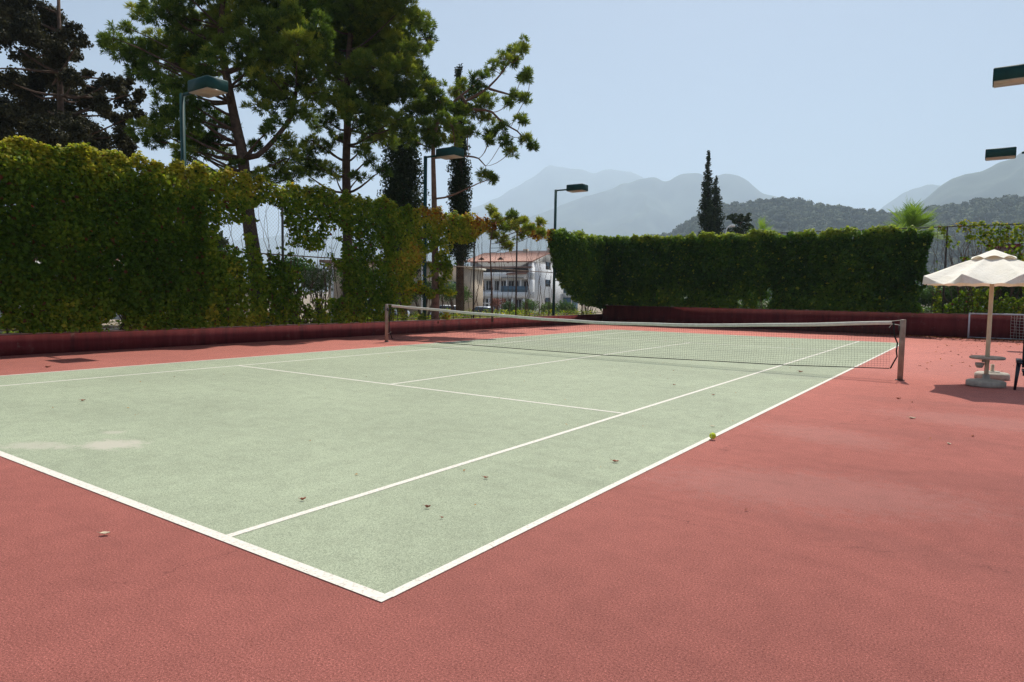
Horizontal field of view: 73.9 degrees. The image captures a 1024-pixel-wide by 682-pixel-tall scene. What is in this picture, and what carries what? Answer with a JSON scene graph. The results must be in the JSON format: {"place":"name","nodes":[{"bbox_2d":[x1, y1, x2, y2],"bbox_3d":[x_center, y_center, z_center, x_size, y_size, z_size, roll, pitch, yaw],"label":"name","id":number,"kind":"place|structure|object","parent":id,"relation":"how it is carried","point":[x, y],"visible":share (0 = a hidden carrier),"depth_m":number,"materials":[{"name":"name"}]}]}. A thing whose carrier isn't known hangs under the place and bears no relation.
{"place":"outdoors","nodes":[
{"label":"outdoors","id":0,"kind":"place"},
{"bbox_2d":[181,165,642,290],"bbox_3d":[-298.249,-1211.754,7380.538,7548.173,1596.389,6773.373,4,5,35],"label":"mountain","id":1,"kind":"structure","parent":0,"point":[532,196],"depth_m":7530.01,"materials":[{"name":"stone"}]},
{"bbox_2d":[439,266,485,311],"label":"tan building","id":2,"kind":"structure","parent":0,"point":[480,288],"depth_m":84.02,"materials":[{"name":"beige paint"}]},
{"bbox_2d":[0,291,929,332],"bbox_3d":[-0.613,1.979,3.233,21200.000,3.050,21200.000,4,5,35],"label":"ground","id":3,"kind":"structure","parent":0,"point":[311,304],"depth_m":163.26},
{"bbox_2d":[0,259,120,319],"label":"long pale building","id":4,"kind":"structure","parent":3,"relation":"on","point":[117,317],"depth_m":47.67,"materials":[{"name":"white concrete"}]},
{"bbox_2d":[0,0,147,171],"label":"conifer tree","id":5,"kind":"object","parent":3,"relation":"on","point":[31,110],"visible":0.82,"depth_m":26.22,"materials":[{"name":"green plant"}]},
{"bbox_2d":[179,75,227,293],"bbox_3d":[-7.584,-2.976,16.590,1.585,6.470,0.540,4,5,35],"label":"floodlight","id":6,"kind":"object","parent":3,"relation":"on","point":[207,86],"visible":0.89,"depth_m":16.12,"materials":[{"name":"green paint"}]},
{"bbox_2d":[93,0,335,310],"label":"pine tree","id":7,"kind":"object","parent":3,"relation":"on","point":[193,51],"visible":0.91,"depth_m":21.23,"materials":[{"name":"green plant"}]},
{"bbox_2d":[210,230,228,262],"bbox_3d":[-16.251,-3.440,36.319,4.178,4.990,2.539,4,5,35],"label":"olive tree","id":8,"kind":"object","parent":3,"relation":"on","point":[224,241],"visible":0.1,"depth_m":35.02,"materials":[{"name":"green plant"}]},
{"bbox_2d":[254,274,298,317],"bbox_3d":[-7.228,-1.257,20.944,1.328,1.895,1.339,-1,4,-22],"label":"shrub","id":9,"kind":"object","parent":3,"relation":"on","point":[277,288],"visible":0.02,"depth_m":20.99,"materials":[{"name":"green plant"}]},
{"bbox_2d":[272,254,315,315],"bbox_3d":[-8.312,-1.927,25.993,1.873,2.821,1.672,-2,5,-31],"label":"shrub","id":10,"kind":"object","parent":3,"relation":"on","point":[300,262],"visible":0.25,"depth_m":25.78,"materials":[{"name":"green plant"}]},
{"bbox_2d":[0,307,597,332],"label":"ground cover","id":11,"kind":"object","parent":3,"relation":"on","point":[494,312],"visible":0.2,"depth_m":29.41,"materials":[{"name":"green plant"}]},
{"bbox_2d":[0,314,602,355],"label":"wall","id":12,"kind":"structure","parent":3,"relation":"on","point":[30,343],"depth_m":17.99,"materials":[{"name":"red paint"}]},
{"bbox_2d":[0,156,600,330],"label":"chain link fence","id":13,"kind":"object","parent":12,"relation":"on","point":[282,254],"visible":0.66,"depth_m":25.44,"materials":[{"name":"metal"}]},
{"bbox_2d":[0,135,208,333],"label":"vine hedge","id":14,"kind":"object","parent":13,"relation":"attached to","point":[135,207],"visible":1,"depth_m":15.21,"materials":[{"name":"green plant"}]},
{"bbox_2d":[193,160,396,327],"bbox_3d":[-6.115,-2.577,19.912,0.542,4.288,7.522,4,5,35],"label":"climbing vine","id":15,"kind":"object","parent":13,"relation":"attached to","point":[320,200],"visible":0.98,"depth_m":19.50,"materials":[{"name":"green plant"}]},
{"bbox_2d":[384,199,554,320],"bbox_3d":[-1.302,-2.965,26.793,0.457,4.227,11.084,4,5,35],"label":"climbing vine","id":16,"kind":"object","parent":13,"relation":"attached to","point":[404,271],"visible":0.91,"depth_m":24.38,"materials":[{"name":"green plant"}]},
{"bbox_2d":[546,227,607,315],"bbox_3d":[3.254,-3.378,33.233,0.664,4.214,5.548,4,5,35],"label":"vine hedge","id":17,"kind":"object","parent":13,"relation":"attached to","point":[580,253],"visible":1,"depth_m":33.08,"materials":[{"name":"green plant"}]},
{"bbox_2d":[301,262,337,313],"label":"shrub","id":18,"kind":"object","parent":3,"relation":"on","point":[317,283],"visible":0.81,"depth_m":21.15,"materials":[{"name":"green plant"}]},
{"bbox_2d":[336,261,379,310],"bbox_3d":[-6.069,-1.911,27.053,1.840,2.739,1.708,-2,5,-39],"label":"shrub","id":19,"kind":"object","parent":3,"relation":"on","point":[340,273],"visible":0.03,"depth_m":26.93,"materials":[{"name":"green plant"}]},
{"bbox_2d":[286,0,438,314],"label":"pine tree","id":20,"kind":"object","parent":3,"relation":"on","point":[369,40],"visible":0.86,"depth_m":24.83,"materials":[{"name":"green plant"}]},
{"bbox_2d":[319,260,431,317],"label":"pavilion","id":21,"kind":"structure","parent":3,"relation":"on","point":[334,293],"depth_m":61.04,"materials":[{"name":"concrete"}]},
{"bbox_2d":[375,128,430,316],"bbox_3d":[-5.019,-5.445,31.076,2.521,9.490,2.728,1,4,5],"label":"cypress tree","id":22,"kind":"object","parent":3,"relation":"on","point":[403,188],"visible":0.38,"depth_m":30.52,"materials":[{"name":"green plant"}]},
{"bbox_2d":[404,277,441,315],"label":"shrub","id":23,"kind":"object","parent":3,"relation":"on","point":[428,283],"visible":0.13,"depth_m":29.88,"materials":[{"name":"green plant"}]},
{"bbox_2d":[423,146,463,319],"bbox_3d":[-2.496,-3.401,23.843,1.585,6.470,0.540,4,5,35],"label":"floodlight","id":24,"kind":"object","parent":3,"relation":"on","point":[449,153],"visible":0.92,"depth_m":24.02,"materials":[{"name":"green paint"}]},
{"bbox_2d":[430,305,472,315],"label":"parked car","id":25,"kind":"object","parent":3,"relation":"on","point":[442,306],"visible":0.03,"depth_m":59.32,"materials":[{"name":"white paint"}]},
{"bbox_2d":[440,279,472,309],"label":"shrub","id":26,"kind":"object","parent":3,"relation":"on","point":[450,284],"visible":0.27,"depth_m":32.79,"materials":[{"name":"green plant"}]},
{"bbox_2d":[446,63,475,316],"bbox_3d":[-2.318,-6.462,29.933,1.555,11.558,1.602,4,5,35],"label":"cypress tree","id":27,"kind":"object","parent":3,"relation":"on","point":[460,178],"visible":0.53,"depth_m":29.84,"materials":[{"name":"green plant"}]},
{"bbox_2d":[399,33,539,322],"bbox_3d":[-1.660,-5.930,25.169,5.189,10.576,2.891,0,4,-8],"label":"pine tree","id":28,"kind":"object","parent":3,"relation":"on","point":[432,135],"visible":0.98,"depth_m":24.57,"materials":[{"name":"green plant"}]},
{"bbox_2d":[472,306,494,312],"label":"parked car","id":29,"kind":"object","parent":3,"relation":"on","point":[480,309],"visible":0.07,"depth_m":65.38,"materials":[{"name":"silver metal"}]},
{"bbox_2d":[493,298,505,313],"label":"shrub","id":30,"kind":"object","parent":3,"relation":"on","point":[495,302],"visible":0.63,"depth_m":55.83,"materials":[{"name":"green plant"}]},
{"bbox_2d":[500,300,519,312],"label":"shrub","id":31,"kind":"object","parent":3,"relation":"on","point":[508,304],"visible":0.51,"depth_m":54.83,"materials":[{"name":"green plant"}]},
{"bbox_2d":[484,203,547,321],"bbox_3d":[0.111,-3.164,27.141,2.849,4.824,1.697,4,5,35],"label":"pine tree","id":32,"kind":"object","parent":3,"relation":"on","point":[504,240],"visible":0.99,"depth_m":26.99,"materials":[{"name":"green plant"}]},
{"bbox_2d":[467,252,577,315],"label":"hotel","id":33,"kind":"structure","parent":3,"relation":"on","point":[523,279],"depth_m":106.94,"materials":[{"name":"paint"}]},
{"bbox_2d":[486,281,490,289],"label":"window","id":34,"kind":"structure","parent":33,"relation":"in","point":[488,283],"depth_m":108.31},
{"bbox_2d":[495,281,498,289],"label":"window","id":35,"kind":"structure","parent":33,"relation":"in","point":[496,282],"depth_m":107.78,"materials":[{"name":"grey glass"}]},
{"bbox_2d":[546,262,550,269],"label":"window","id":36,"kind":"structure","parent":33,"relation":"in","point":[548,264],"depth_m":110.31,"materials":[{"name":"grey glass"}]},
{"bbox_2d":[504,248,549,252],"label":"brown roofed house","id":37,"kind":"structure","parent":3,"relation":"on","point":[548,249],"depth_m":131.12,"materials":[{"name":"tile"}]},
{"bbox_2d":[519,299,538,311],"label":"shrub","id":38,"kind":"object","parent":3,"relation":"on","point":[532,305],"visible":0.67,"depth_m":51.70,"materials":[{"name":"green plant"}]},
{"bbox_2d":[538,301,557,313],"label":"shrub","id":39,"kind":"object","parent":3,"relation":"on","point":[546,308],"visible":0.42,"depth_m":49.71,"materials":[{"name":"green plant"}]},
{"bbox_2d":[555,299,577,314],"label":"shrub","id":40,"kind":"object","parent":3,"relation":"on","point":[572,307],"visible":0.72,"depth_m":47.64,"materials":[{"name":"green plant"}]},
{"bbox_2d":[552,183,587,315],"bbox_3d":[2.581,-3.824,31.080,1.585,6.470,0.540,4,5,35],"label":"floodlight","id":41,"kind":"object","parent":3,"relation":"on","point":[575,188],"visible":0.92,"depth_m":31.28,"materials":[{"name":"green paint"}]},
{"bbox_2d":[696,150,718,234],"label":"cypress tree","id":42,"kind":"object","parent":3,"relation":"on","point":[707,217],"visible":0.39,"depth_m":61.80,"materials":[{"name":"green plant"}]},
{"bbox_2d":[712,175,725,234],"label":"cypress tree","id":43,"kind":"object","parent":3,"relation":"on","point":[716,198],"visible":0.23,"depth_m":63.80,"materials":[{"name":"green plant"}]},
{"bbox_2d":[725,212,753,233],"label":"round tree","id":44,"kind":"object","parent":3,"relation":"on","point":[742,227],"visible":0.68,"depth_m":59.86,"materials":[{"name":"green plant"}]},
{"bbox_2d":[737,271,771,304],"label":"shrub","id":45,"kind":"object","parent":3,"relation":"on","point":[769,292],"visible":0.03,"depth_m":34.02,"materials":[{"name":"green plant"}]},
{"bbox_2d":[747,215,779,305],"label":"palm tree","id":46,"kind":"object","parent":3,"relation":"on","point":[763,226],"visible":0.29,"depth_m":49.72,"materials":[{"name":"green plant"}]},
{"bbox_2d":[602,305,1023,338],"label":"wall","id":47,"kind":"structure","parent":3,"relation":"on","point":[942,324],"depth_m":29.30,"materials":[{"name":"red paint"}]},
{"bbox_2d":[614,223,1023,313],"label":"chain link fence","id":48,"kind":"object","parent":47,"relation":"on","point":[945,259],"visible":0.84,"depth_m":26.85,"materials":[{"name":"metal"}]},
{"bbox_2d":[600,224,939,313],"bbox_3d":[10.643,-3.304,31.234,15.155,3.723,0.796,4,5,35],"label":"vine hedge","id":49,"kind":"object","parent":48,"relation":"attached to","point":[729,255],"visible":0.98,"depth_m":30.35,"materials":[{"name":"green plant"}]},
{"bbox_2d":[932,219,1023,313],"bbox_3d":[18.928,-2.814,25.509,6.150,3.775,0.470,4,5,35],"label":"climbing vine","id":50,"kind":"object","parent":48,"relation":"attached to","point":[971,299],"visible":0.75,"depth_m":26.09,"materials":[{"name":"green plant"}]},
{"bbox_2d":[673,298,1023,313],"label":"ground cover","id":51,"kind":"object","parent":3,"relation":"on","point":[767,301],"visible":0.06,"depth_m":27.87,"materials":[{"name":"green plant"}]},
{"bbox_2d":[882,195,948,287],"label":"palm tree","id":52,"kind":"object","parent":3,"relation":"on","point":[911,212],"visible":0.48,"depth_m":43.32,"materials":[{"name":"green plant"}]},
{"bbox_2d":[917,285,951,311],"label":"shrub","id":53,"kind":"object","parent":3,"relation":"on","point":[925,293],"visible":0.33,"depth_m":29.33,"materials":[{"name":"green plant"}]},
{"bbox_2d":[936,285,998,305],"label":"shrub","id":54,"kind":"object","parent":3,"relation":"on","point":[949,294],"visible":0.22,"depth_m":28.46,"materials":[{"name":"green plant"}]},
{"bbox_2d":[941,223,1004,312],"bbox_3d":[18.804,-2.858,27.798,3.909,3.926,1.770,4,5,35],"label":"bare shrub","id":55,"kind":"object","parent":3,"relation":"on","point":[962,287],"visible":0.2,"depth_m":27.98,"materials":[{"name":"plant"}]},
{"bbox_2d":[986,244,1021,255],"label":"rooftop hut","id":56,"kind":"object","parent":3,"relation":"on","point":[1009,248],"visible":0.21,"depth_m":57.10,"materials":[{"name":"tile"}]},
{"bbox_2d":[986,286,1023,310],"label":"shrub","id":57,"kind":"object","parent":3,"relation":"on","point":[1015,292],"visible":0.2,"depth_m":27.02,"materials":[{"name":"green plant"}]},
{"bbox_2d":[0,323,1023,681],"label":"red court surface","id":58,"kind":"object","parent":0,"point":[856,525],"visible":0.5,"depth_m":3.48,"materials":[{"name":"plastic"}]},
{"bbox_2d":[384,304,388,341],"bbox_3d":[-3.584,-0.514,19.439,0.156,1.080,0.158,4,5,35],"label":"net post","id":59,"kind":"object","parent":58,"relation":"on","point":[386,321],"visible":1,"depth_m":19.40,"materials":[{"name":"metal"}]},
{"bbox_2d":[388,304,899,368],"bbox_3d":[1.678,-0.207,15.766,12.803,1.022,0.042,4,5,35],"label":"tennis net","id":60,"kind":"object","parent":59,"relation":"attached to","point":[841,324],"visible":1,"depth_m":14.65,"materials":[{"name":"black fabric"}]},
{"bbox_2d":[0,330,898,593],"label":"green court surface","id":61,"kind":"object","parent":58,"relation":"on","point":[220,448],"visible":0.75,"depth_m":7.11,"materials":[{"name":"plastic"}]},
{"bbox_2d":[0,329,898,601],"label":"court line","id":62,"kind":"object","parent":61,"relation":"on","point":[332,578],"visible":0.9,"depth_m":4.57,"materials":[{"name":"white paint"}]},
{"bbox_2d":[59,338,1000,509],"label":"court litter","id":63,"kind":"object","parent":58,"relation":"on","point":[567,424],"visible":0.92,"depth_m":10.75,"materials":[{"name":"brown plant"}]},
{"bbox_2d":[709,433,715,438],"bbox_3d":[2.013,0.952,6.823,0.066,0.067,0.066,1,4,-3],"label":"tennis ball","id":64,"kind":"object","parent":58,"relation":"on","point":[712,435],"visible":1,"depth_m":6.80,"materials":[{"name":"fabric"}]},
{"bbox_2d":[895,319,905,380],"bbox_3d":[6.931,0.158,12.100,0.156,1.080,0.158,4,5,35],"label":"net post","id":65,"kind":"object","parent":58,"relation":"on","point":[902,333],"visible":1,"depth_m":12.07,"materials":[{"name":"metal"}]},
{"bbox_2d":[854,333,1022,370],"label":"leaf litter","id":66,"kind":"object","parent":58,"relation":"on","point":[947,337],"visible":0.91,"depth_m":25.84,"materials":[{"name":"brown plant"}]},
{"bbox_2d":[922,249,1023,387],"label":"parasol","id":67,"kind":"object","parent":58,"relation":"on","point":[992,269],"visible":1,"depth_m":11.13,"materials":[{"name":"beige fabric"}]},
{"bbox_2d":[969,355,1005,367],"bbox_3d":[8.005,0.356,11.461,0.510,0.195,0.510,4,5,35],"label":"tray table","id":68,"kind":"object","parent":67,"relation":"attached to","point":[983,358],"visible":0.99,"depth_m":11.42,"materials":[{"name":"plastic"}]},
{"bbox_2d":[974,364,1009,380],"bbox_3d":[8.878,0.566,12.573,0.550,0.270,0.550,4,5,35],"label":"concrete weight","id":69,"kind":"object","parent":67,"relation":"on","point":[998,375],"visible":0.79,"depth_m":12.38,"materials":[{"name":"white concrete"}]},
{"bbox_2d":[967,313,1023,339],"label":"mini goal","id":70,"kind":"object","parent":58,"relation":"on","point":[998,314],"visible":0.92,"depth_m":25.44,"materials":[{"name":"grey metal"}]},
{"bbox_2d":[985,147,1023,160],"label":"floodlight","id":71,"kind":"object","parent":58,"relation":"on","point":[1000,153],"visible":1,"depth_m":21.99,"materials":[{"name":"green paint"}]},
{"bbox_2d":[992,64,1023,87],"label":"floodlight","id":72,"kind":"object","parent":58,"relation":"on","point":[1011,75],"visible":1,"depth_m":14.33,"materials":[{"name":"green paint"}]},
{"bbox_2d":[1013,340,1023,389],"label":"chair","id":73,"kind":"object","parent":58,"relation":"on","point":[1019,361],"visible":1,"depth_m":11.03,"materials":[{"name":"black plastic"}]},
{"bbox_2d":[0,0,1023,247],"label":"sky","id":74,"kind":"structure","parent":0,"point":[866,104],"materials":[{"name":"blue"}]},
{"bbox_2d":[427,173,776,265],"bbox_3d":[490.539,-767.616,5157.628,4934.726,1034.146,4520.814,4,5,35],"label":"mountain","id":75,"kind":"structure","parent":0,"point":[650,205],"depth_m":4915.09,"materials":[{"name":"stone"}]},
{"bbox_2d":[684,202,1023,304],"bbox_3d":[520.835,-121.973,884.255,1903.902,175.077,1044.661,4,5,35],"label":"forested hill","id":76,"kind":"structure","parent":0,"point":[947,220],"depth_m":937.99,"materials":[{"name":"plant"}]},
{"bbox_2d":[631,194,1023,298],"bbox_3d":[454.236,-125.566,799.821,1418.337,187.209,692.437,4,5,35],"label":"distant wood","id":77,"kind":"object","parent":76,"relation":"on","point":[798,214],"visible":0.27,"depth_m":996.50,"materials":[{"name":"green plant"}]},
{"bbox_2d":[880,184,939,211],"bbox_3d":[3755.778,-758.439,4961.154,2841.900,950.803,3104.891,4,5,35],"label":"mountain","id":78,"kind":"structure","parent":0,"point":[922,193],"depth_m":5555.95,"materials":[{"name":"grey stone"}]},
{"bbox_2d":[915,151,1023,208],"bbox_3d":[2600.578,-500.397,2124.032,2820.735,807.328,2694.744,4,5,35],"label":"mountain","id":79,"kind":"structure","parent":0,"point":[1001,179],"depth_m":2819.91,"materials":[{"name":"stone"}]}
]}

